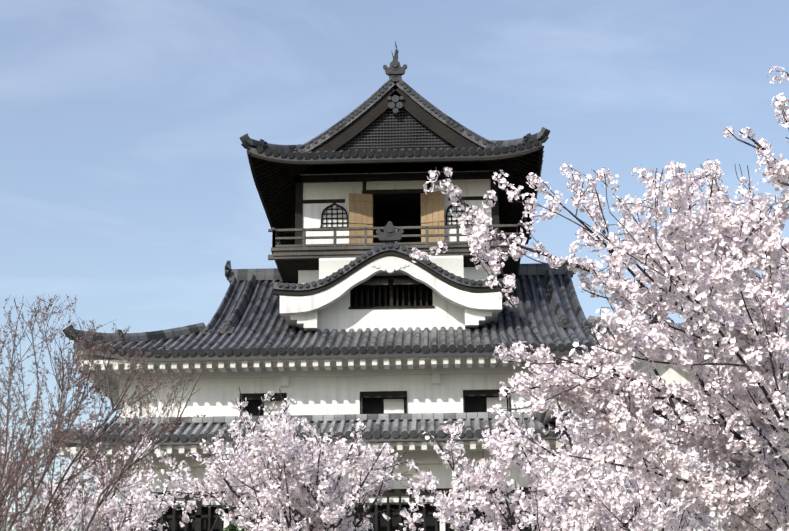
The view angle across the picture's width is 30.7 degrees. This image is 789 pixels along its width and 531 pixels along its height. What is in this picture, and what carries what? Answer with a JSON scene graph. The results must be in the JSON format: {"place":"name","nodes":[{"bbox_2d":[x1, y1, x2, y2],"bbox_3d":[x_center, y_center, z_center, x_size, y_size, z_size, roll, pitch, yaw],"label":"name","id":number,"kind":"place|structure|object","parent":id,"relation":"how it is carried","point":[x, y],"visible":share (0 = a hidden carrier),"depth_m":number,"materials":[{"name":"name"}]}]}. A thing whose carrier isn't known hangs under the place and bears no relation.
{"place":"outdoors","nodes":[
{"label":"outdoors","id":0,"kind":"place"},
{"bbox_2d":[0,0,788,530],"label":"sky","id":1,"kind":"structure","parent":0,"point":[128,191],"materials":[{"name":"blue"}]},
{"label":"ground","id":2,"kind":"structure","parent":0,"visible":0},
{"bbox_2d":[0,293,205,530],"bbox_3d":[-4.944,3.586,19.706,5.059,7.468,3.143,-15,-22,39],"label":"tree branches","id":3,"kind":"object","parent":2,"relation":"on","point":[53,443],"visible":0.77,"depth_m":19.93,"materials":[{"name":"grey plant"}]},
{"bbox_2d":[0,417,227,530],"bbox_3d":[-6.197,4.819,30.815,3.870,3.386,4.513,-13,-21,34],"label":"cherry blossoms","id":4,"kind":"object","parent":2,"relation":"on","point":[111,510],"visible":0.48,"depth_m":30.95,"materials":[{"name":"pink plant"}]},
{"bbox_2d":[222,517,292,530],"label":"shrub","id":5,"kind":"object","parent":2,"relation":"on","point":[231,526],"visible":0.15,"depth_m":29.63,"materials":[{"name":"plant"}]},
{"bbox_2d":[110,388,423,530],"bbox_3d":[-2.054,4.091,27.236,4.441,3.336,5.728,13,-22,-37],"label":"cherry blossoms","id":6,"kind":"object","parent":2,"relation":"on","point":[297,466],"visible":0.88,"depth_m":25.98,"materials":[{"name":"pink plant"}]},
{"bbox_2d":[379,368,722,530],"bbox_3d":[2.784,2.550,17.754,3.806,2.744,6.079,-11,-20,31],"label":"cherry blossoms","id":7,"kind":"object","parent":2,"relation":"on","point":[553,485],"visible":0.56,"depth_m":16.88,"materials":[{"name":"pink plant"}]},
{"bbox_2d":[409,66,788,530],"bbox_3d":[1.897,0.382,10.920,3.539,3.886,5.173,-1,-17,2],"label":"cherry blossoms","id":8,"kind":"object","parent":2,"relation":"on","point":[723,444],"visible":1,"depth_m":9.58,"materials":[{"name":"pink plant"}]},
{"bbox_3d":[0.318,13.288,45.223,19.800,5.000,18.600,-1,-17,2],"label":"stone base","id":9,"kind":"object","parent":2,"relation":"on","visible":0},
{"bbox_2d":[58,170,734,530],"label":"plaster walls","id":10,"kind":"structure","parent":9,"relation":"on","point":[330,386],"depth_m":40.76,"materials":[{"name":"white paint"}]},
{"bbox_2d":[124,88,569,530],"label":"dark timber","id":11,"kind":"object","parent":10,"relation":"on","point":[504,210],"visible":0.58,"depth_m":46.62,"materials":[{"name":"brown wood"}]},
{"bbox_2d":[339,103,451,149],"bbox_3d":[0.185,-3.741,50.559,4.450,1.938,6.710,-1,-17,2],"label":"gable lattice","id":12,"kind":"object","parent":11,"relation":"attached to","point":[396,134],"visible":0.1,"depth_m":47.22,"materials":[{"name":"black wood"}]},
{"bbox_2d":[252,85,538,244],"bbox_3d":[0.172,-3.457,50.471,9.320,3.237,9.660,-1,-17,2],"label":"wood eave soffit","id":13,"kind":"object","parent":11,"relation":"on","point":[385,168],"visible":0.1,"depth_m":50.37,"materials":[{"name":"black wood"}]},
{"bbox_2d":[349,191,444,242],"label":"doors","id":14,"kind":"structure","parent":11,"relation":"attached to","point":[361,210],"depth_m":46.33,"materials":[{"name":"brown wood"}]},
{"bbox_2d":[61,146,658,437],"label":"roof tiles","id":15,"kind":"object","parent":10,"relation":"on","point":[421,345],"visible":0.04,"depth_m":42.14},
{"bbox_2d":[224,204,506,530],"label":"windows","id":16,"kind":"structure","parent":10,"relation":"on","point":[393,405],"depth_m":40.81,"materials":[{"name":"grey"}]},
{"bbox_2d":[131,87,651,530],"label":"dark openings","id":17,"kind":"object","parent":10,"relation":"on","point":[400,209],"visible":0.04,"depth_m":43.87,"materials":[{"name":"black"}]},
{"bbox_2d":[51,41,732,444],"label":"roof tiles","id":18,"kind":"object","parent":10,"relation":"on","point":[243,303],"visible":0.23,"depth_m":42.27,"materials":[{"name":"grey tile"}]},
{"bbox_2d":[268,223,525,284],"bbox_3d":[0.181,0.885,48.225,8.160,2.468,9.990,-1,-17,2],"label":"grey timber","id":19,"kind":"object","parent":10,"relation":"on","point":[303,251],"visible":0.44,"depth_m":45.44,"materials":[{"name":"wood"}]},
{"bbox_2d":[59,337,744,483],"bbox_3d":[0.392,3.634,46.958,19.000,7.020,19.850,-1,-17,2],"label":"plaster eave soffit","id":20,"kind":"object","parent":10,"relation":"attached to","point":[548,418],"depth_m":40.23,"materials":[{"name":"white paint"}]}
]}

